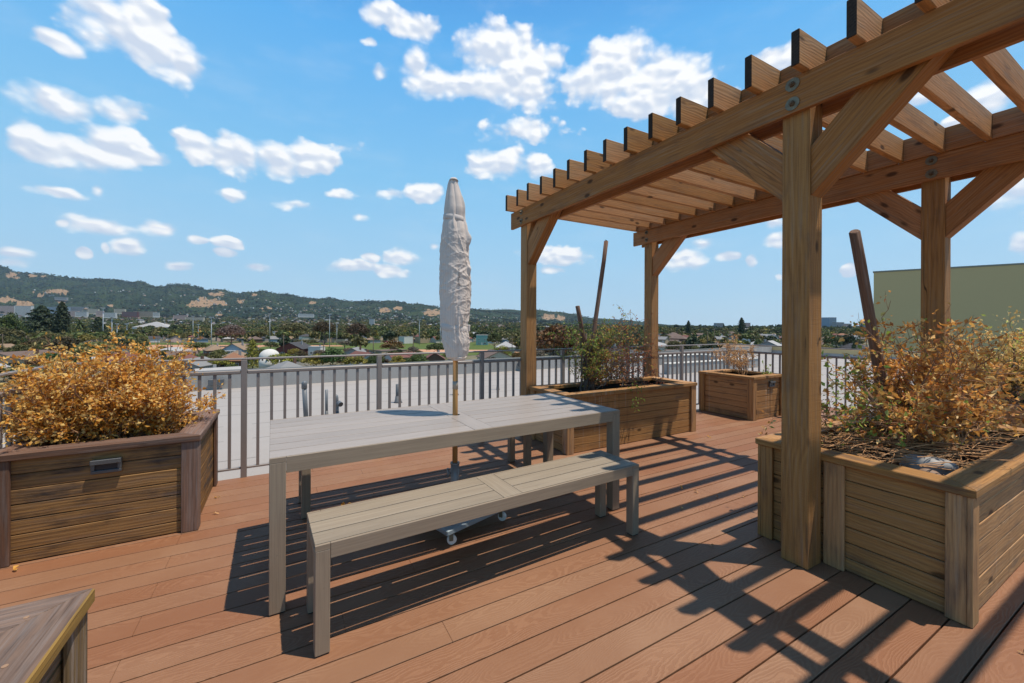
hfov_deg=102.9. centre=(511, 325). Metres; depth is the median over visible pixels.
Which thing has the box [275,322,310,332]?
leafy tree
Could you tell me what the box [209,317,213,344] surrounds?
light mast
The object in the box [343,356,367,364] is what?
bush
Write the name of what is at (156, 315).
office building
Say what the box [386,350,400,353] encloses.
leafy tree
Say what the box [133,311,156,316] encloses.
office building
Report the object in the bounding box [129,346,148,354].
leafy tree
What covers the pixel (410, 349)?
leafy tree
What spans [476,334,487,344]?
house
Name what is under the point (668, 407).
wooden planter
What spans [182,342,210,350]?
leafy tree
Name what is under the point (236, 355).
house
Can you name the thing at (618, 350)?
house
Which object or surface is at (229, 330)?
leafy tree
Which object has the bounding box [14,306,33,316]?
office building
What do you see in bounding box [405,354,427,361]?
bush
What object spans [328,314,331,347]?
light mast
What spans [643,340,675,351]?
house
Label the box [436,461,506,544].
wheeled stand
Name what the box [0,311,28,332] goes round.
leafy tree
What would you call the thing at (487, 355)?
house
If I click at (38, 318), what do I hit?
cedar tree
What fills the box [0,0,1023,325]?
sky
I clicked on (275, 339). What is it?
house
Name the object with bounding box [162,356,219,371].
house
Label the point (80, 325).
palm tree
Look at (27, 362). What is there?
leafy tree
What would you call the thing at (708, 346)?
leafy tree
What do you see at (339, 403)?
vent pipe
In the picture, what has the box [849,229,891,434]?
wooden stake
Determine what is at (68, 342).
leafy tree
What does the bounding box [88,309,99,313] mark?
office building
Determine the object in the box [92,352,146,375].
house
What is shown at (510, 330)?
distant woods
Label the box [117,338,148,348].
leafy tree
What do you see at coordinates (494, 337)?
leafy tree
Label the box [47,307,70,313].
office building
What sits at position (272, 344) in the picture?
leafy tree
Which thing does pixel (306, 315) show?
office building
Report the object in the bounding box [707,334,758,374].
dry bush
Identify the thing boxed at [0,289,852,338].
distant houses
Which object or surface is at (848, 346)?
house
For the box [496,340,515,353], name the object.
house
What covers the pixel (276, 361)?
bush
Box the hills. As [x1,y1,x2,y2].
[0,266,684,325]
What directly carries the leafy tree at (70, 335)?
on the ground
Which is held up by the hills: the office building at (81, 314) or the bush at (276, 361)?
the office building at (81, 314)
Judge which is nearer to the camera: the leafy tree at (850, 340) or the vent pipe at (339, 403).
the vent pipe at (339, 403)
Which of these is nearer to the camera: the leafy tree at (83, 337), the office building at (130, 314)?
the leafy tree at (83, 337)
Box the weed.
[762,360,772,374]
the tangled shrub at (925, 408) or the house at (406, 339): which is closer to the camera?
the tangled shrub at (925, 408)
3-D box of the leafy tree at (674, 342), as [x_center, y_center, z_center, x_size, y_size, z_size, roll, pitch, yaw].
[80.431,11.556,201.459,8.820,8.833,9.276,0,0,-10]
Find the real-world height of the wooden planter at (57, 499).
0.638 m
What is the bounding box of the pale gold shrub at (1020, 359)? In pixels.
[914,306,1023,403]
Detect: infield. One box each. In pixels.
[146,345,341,349]
[420,350,516,352]
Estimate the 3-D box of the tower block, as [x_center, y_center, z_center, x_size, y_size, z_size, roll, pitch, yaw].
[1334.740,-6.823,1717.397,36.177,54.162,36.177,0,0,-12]
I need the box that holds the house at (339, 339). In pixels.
[331,337,344,341]
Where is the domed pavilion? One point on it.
(264, 363)
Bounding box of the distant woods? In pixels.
[0,265,868,349]
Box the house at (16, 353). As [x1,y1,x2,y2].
[0,349,62,364]
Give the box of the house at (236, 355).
[220,350,247,367]
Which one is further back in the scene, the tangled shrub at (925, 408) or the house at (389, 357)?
the house at (389, 357)
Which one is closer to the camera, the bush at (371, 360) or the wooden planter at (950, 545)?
the wooden planter at (950, 545)
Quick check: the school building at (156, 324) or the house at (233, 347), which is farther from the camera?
the school building at (156, 324)
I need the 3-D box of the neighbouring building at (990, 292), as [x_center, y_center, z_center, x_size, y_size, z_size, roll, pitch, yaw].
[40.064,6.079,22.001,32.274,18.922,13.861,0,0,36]
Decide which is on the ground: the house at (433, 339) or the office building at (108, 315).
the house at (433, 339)
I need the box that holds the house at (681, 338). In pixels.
[670,336,686,341]
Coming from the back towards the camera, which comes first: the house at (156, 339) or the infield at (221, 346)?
the house at (156, 339)
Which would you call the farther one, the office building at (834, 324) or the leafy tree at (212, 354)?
the office building at (834, 324)
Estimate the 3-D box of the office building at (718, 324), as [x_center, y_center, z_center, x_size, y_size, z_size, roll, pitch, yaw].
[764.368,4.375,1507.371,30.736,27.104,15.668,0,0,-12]
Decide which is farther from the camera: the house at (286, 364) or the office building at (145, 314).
the office building at (145, 314)
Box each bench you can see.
[299,434,530,518]
[306,450,638,657]
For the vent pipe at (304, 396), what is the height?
0.682 m
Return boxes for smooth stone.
[899,454,958,475]
[919,468,940,474]
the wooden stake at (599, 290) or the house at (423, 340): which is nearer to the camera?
the wooden stake at (599, 290)
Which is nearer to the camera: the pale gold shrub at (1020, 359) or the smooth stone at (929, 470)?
the smooth stone at (929, 470)
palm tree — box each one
[69,318,90,331]
[855,321,863,337]
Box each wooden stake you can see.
[575,306,594,390]
[584,240,607,390]
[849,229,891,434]
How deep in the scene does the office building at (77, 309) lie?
2608.69 m
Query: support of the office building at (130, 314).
on the hills
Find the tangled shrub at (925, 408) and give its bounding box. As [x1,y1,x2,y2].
[760,291,1023,475]
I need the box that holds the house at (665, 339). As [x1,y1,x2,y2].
[658,336,669,343]
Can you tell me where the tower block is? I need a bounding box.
[821,317,836,326]
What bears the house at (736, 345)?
on the ground
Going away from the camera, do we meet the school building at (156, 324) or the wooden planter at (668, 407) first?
the wooden planter at (668, 407)
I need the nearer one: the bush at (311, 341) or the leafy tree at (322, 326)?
the bush at (311, 341)
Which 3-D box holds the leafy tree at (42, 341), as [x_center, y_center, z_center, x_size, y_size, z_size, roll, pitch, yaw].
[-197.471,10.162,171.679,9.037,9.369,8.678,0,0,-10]
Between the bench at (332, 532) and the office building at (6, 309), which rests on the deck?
the bench at (332, 532)
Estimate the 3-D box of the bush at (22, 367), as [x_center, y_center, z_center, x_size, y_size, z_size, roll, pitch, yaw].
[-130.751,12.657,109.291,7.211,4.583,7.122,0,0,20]
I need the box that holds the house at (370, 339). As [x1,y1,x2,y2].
[367,337,380,342]
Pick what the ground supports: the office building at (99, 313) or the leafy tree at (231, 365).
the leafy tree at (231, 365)
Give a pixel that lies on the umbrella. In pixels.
(455, 283)
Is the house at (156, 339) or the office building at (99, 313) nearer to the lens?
the house at (156, 339)
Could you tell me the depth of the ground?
199.98 m
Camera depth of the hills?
4126.75 m
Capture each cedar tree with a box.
[18,305,56,332]
[89,317,108,331]
[244,338,260,368]
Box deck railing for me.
[0,344,1015,477]
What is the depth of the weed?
6.38 m
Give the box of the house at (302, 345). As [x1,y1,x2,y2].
[276,341,310,354]
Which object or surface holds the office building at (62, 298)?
on the hills
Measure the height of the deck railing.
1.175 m
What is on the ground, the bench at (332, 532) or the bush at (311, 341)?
the bush at (311, 341)
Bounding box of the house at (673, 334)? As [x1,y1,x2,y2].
[667,332,681,336]
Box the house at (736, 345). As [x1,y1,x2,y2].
[721,343,749,347]
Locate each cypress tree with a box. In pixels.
[49,302,73,332]
[685,320,691,333]
[736,317,746,332]
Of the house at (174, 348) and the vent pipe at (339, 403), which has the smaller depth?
the vent pipe at (339, 403)
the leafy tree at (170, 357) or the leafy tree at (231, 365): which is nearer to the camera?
the leafy tree at (231, 365)
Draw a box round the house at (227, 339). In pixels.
[221,337,233,341]
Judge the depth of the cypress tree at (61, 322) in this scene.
313.01 m
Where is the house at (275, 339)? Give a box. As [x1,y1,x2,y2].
[268,336,281,342]
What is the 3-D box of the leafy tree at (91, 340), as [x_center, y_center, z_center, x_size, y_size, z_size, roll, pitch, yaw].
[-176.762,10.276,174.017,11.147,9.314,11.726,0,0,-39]
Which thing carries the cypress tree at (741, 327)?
on the ground
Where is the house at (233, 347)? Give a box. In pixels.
[221,342,249,353]
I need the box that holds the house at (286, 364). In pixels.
[267,358,302,367]
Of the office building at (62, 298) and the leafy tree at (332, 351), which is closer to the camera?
the leafy tree at (332, 351)
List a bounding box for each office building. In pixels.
[0,306,13,313]
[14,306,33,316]
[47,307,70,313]
[55,297,67,300]
[67,311,79,315]
[71,307,88,311]
[75,312,88,316]
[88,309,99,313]
[96,311,103,316]
[103,313,116,317]
[114,309,125,313]
[122,312,138,316]
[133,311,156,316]
[153,312,159,317]
[173,315,187,320]
[185,317,204,322]
[298,314,313,317]
[369,319,374,324]
[714,323,723,327]
[832,322,843,326]
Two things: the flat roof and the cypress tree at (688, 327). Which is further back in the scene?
the cypress tree at (688, 327)
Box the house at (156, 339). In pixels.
[148,336,160,341]
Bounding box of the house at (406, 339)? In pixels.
[399,336,412,343]
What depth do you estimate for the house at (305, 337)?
338.70 m
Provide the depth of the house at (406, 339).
335.40 m
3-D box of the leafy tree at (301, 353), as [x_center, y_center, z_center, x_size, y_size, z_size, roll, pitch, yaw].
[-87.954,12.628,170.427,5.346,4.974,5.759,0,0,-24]
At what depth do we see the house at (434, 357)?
146.79 m
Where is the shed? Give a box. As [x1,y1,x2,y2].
[308,345,324,355]
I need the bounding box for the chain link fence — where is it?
[150,341,331,346]
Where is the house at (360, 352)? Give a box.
[344,350,372,364]
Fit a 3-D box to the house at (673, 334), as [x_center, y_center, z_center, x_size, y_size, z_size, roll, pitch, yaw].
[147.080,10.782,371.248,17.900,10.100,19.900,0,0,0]
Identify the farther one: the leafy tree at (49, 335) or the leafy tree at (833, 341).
the leafy tree at (833, 341)
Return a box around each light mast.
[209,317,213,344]
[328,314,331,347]
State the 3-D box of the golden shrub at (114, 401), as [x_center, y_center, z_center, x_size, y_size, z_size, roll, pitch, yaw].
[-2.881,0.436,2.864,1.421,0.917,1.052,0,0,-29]
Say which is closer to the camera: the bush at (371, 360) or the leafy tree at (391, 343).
the bush at (371, 360)
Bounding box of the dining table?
[269,393,619,615]
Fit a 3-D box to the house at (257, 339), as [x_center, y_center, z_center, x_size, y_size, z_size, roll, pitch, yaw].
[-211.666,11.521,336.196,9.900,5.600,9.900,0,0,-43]
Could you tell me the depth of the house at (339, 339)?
355.59 m
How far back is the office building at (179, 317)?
2098.37 m
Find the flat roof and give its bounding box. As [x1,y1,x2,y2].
[3,346,1016,480]
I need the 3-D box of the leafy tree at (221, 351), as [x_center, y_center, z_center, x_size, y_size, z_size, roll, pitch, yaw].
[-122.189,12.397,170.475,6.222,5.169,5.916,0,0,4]
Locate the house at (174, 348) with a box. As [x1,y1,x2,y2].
[156,346,191,357]
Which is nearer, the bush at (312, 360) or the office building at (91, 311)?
the bush at (312, 360)
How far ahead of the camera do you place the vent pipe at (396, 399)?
7.99 m
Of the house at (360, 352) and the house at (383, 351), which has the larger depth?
the house at (383, 351)
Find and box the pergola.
[505,0,1023,569]
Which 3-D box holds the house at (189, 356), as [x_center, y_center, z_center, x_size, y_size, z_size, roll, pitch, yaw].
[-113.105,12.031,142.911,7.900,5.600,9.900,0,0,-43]
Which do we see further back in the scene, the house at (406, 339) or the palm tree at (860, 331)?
the house at (406, 339)
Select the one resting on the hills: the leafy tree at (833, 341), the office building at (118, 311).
the office building at (118, 311)
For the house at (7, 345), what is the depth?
193.33 m
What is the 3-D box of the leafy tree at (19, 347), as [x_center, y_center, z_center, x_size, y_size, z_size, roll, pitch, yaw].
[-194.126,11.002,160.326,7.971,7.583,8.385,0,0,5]
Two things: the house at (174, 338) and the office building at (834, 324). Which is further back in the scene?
the office building at (834, 324)
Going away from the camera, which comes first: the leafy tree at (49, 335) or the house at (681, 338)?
the leafy tree at (49, 335)
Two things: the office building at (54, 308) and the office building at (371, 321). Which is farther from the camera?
the office building at (54, 308)
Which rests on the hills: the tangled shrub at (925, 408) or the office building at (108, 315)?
the office building at (108, 315)
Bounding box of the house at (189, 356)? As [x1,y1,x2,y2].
[174,351,196,359]
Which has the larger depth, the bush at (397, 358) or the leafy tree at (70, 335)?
the leafy tree at (70, 335)
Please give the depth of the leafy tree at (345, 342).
252.94 m
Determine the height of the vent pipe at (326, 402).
0.467 m
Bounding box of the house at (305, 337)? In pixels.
[299,334,313,341]
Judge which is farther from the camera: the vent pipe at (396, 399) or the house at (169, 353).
the house at (169, 353)
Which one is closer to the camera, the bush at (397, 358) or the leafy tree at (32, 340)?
the bush at (397, 358)
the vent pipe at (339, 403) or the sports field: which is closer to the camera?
the vent pipe at (339, 403)
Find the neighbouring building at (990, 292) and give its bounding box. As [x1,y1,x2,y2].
[873,263,1023,354]
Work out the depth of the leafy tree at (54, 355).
124.78 m
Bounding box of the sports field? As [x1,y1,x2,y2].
[148,343,510,354]
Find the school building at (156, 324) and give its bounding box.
[132,321,169,328]
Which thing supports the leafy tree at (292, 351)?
on the ground
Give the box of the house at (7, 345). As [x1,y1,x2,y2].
[0,344,14,349]
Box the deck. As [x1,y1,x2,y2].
[0,407,1023,682]
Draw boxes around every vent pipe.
[301,381,307,416]
[325,390,327,414]
[336,394,342,413]
[393,384,401,402]
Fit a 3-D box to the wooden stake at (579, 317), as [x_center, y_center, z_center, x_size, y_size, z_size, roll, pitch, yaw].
[0.902,0.324,4.981,0.315,1.127,0.058,0,0,-29]
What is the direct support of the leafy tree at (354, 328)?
on the ground
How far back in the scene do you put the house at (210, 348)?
194.54 m
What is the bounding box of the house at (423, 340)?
[414,335,428,342]
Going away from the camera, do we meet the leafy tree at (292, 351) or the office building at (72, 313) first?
the leafy tree at (292, 351)
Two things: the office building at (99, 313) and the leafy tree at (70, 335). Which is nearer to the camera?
the leafy tree at (70, 335)
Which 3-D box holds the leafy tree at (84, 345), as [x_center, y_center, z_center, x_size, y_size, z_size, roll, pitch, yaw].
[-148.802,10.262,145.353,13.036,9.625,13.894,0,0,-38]
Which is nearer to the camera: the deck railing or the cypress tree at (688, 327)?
the deck railing
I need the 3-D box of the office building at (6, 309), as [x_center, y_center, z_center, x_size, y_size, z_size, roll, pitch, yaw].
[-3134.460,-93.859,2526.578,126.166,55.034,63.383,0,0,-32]
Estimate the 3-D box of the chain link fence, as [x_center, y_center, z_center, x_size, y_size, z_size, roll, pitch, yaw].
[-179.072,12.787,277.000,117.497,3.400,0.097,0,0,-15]
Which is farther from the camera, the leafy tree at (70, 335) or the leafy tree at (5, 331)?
the leafy tree at (5, 331)
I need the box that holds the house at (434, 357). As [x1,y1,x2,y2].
[426,350,445,360]
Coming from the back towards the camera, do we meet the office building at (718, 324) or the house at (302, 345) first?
the office building at (718, 324)
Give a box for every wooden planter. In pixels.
[0,409,219,567]
[0,588,94,682]
[529,376,697,454]
[698,369,781,420]
[755,411,1023,627]
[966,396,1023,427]
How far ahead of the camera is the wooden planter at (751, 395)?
6.25 m
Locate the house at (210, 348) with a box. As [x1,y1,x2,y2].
[202,343,222,352]
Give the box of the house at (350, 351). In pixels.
[344,346,365,354]
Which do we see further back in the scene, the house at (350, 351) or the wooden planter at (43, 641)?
the house at (350, 351)
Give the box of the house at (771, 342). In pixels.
[758,339,781,345]
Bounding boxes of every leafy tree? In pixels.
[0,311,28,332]
[0,327,28,338]
[0,336,17,343]
[3,344,30,351]
[21,337,51,343]
[23,355,49,365]
[28,339,50,346]
[39,332,58,338]
[39,352,65,360]
[43,336,81,355]
[60,334,73,353]
[65,355,90,369]
[68,341,117,354]
[77,333,99,342]
[83,339,114,346]
[114,338,126,345]
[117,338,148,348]
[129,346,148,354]
[164,355,180,359]
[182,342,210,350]
[206,351,221,358]
[214,324,246,343]
[214,349,227,355]
[224,363,237,366]
[263,341,278,348]
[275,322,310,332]
[287,348,300,353]
[295,350,308,359]
[312,321,336,343]
[317,346,346,364]
[337,340,349,348]
[343,323,369,336]
[379,340,404,348]
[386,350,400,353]
[406,346,418,351]
[426,343,443,351]
[487,333,502,347]
[511,352,519,357]
[536,323,580,355]
[536,348,544,356]
[664,340,683,349]
[699,341,721,348]
[825,335,842,345]
[840,334,858,343]
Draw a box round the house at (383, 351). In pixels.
[374,349,405,357]
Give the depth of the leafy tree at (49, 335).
201.01 m
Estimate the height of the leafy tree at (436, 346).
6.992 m
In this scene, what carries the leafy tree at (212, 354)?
on the ground
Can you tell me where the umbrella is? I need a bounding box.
[439,177,471,462]
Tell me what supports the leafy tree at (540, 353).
on the ground
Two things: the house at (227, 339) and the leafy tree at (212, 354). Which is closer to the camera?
the leafy tree at (212, 354)
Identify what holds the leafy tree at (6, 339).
on the ground
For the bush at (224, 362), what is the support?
on the ground
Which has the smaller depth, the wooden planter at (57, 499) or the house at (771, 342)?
the wooden planter at (57, 499)
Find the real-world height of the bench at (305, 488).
0.465 m
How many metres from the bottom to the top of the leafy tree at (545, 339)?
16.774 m
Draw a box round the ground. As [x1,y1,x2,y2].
[0,338,868,390]
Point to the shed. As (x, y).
(311, 349)
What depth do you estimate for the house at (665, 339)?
298.36 m
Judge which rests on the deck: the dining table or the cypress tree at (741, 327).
the dining table
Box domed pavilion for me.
[259,349,279,367]
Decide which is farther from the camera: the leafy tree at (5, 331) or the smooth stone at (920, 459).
the leafy tree at (5, 331)
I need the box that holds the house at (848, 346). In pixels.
[838,341,866,348]
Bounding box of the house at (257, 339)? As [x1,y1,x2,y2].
[248,336,262,342]
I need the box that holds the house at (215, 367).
[194,364,240,370]
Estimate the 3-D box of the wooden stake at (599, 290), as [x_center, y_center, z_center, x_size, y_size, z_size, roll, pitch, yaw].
[1.050,-0.104,5.108,0.406,1.981,0.059,0,0,-33]
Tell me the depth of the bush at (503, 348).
172.83 m
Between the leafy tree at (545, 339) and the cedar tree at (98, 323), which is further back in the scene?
the cedar tree at (98, 323)
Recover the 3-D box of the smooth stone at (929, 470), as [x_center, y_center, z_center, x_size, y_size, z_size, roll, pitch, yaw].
[2.233,0.810,2.175,0.107,0.081,0.113,0,0,15]
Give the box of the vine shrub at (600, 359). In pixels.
[547,304,665,410]
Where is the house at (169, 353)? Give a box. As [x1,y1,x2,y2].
[165,350,197,356]
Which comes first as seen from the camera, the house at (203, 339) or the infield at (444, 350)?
the infield at (444, 350)
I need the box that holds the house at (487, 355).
[476,348,513,358]
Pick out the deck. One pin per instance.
(570, 587)
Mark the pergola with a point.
(761, 146)
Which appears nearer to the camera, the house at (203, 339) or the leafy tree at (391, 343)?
the leafy tree at (391, 343)
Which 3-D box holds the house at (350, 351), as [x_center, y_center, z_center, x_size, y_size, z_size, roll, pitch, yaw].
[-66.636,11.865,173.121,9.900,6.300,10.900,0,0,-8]
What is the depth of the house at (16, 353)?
141.48 m
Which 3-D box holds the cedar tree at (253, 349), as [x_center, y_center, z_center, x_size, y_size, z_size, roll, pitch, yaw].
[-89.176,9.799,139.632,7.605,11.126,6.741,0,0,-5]
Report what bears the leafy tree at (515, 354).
on the ground
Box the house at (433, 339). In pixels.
[430,336,441,342]
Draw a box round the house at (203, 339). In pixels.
[194,336,207,342]
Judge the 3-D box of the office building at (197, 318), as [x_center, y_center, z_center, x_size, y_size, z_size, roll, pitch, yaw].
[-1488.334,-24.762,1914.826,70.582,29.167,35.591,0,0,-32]
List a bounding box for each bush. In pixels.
[1,364,43,377]
[208,358,234,365]
[266,353,296,363]
[294,339,319,343]
[299,353,327,365]
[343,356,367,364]
[367,357,376,363]
[388,355,405,362]
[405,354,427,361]
[493,345,511,353]
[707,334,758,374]
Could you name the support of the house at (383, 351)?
on the ground
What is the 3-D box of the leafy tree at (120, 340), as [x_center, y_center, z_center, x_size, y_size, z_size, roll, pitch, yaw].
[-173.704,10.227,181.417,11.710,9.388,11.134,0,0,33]
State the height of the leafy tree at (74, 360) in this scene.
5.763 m
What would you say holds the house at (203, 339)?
on the ground
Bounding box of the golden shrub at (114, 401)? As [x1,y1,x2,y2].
[0,324,225,447]
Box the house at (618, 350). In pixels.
[608,343,633,352]
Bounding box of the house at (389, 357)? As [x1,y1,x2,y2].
[383,352,415,360]
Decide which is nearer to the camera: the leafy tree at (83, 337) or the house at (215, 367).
the house at (215, 367)
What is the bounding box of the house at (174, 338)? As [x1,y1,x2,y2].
[169,335,180,341]
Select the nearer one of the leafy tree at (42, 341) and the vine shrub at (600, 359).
the vine shrub at (600, 359)

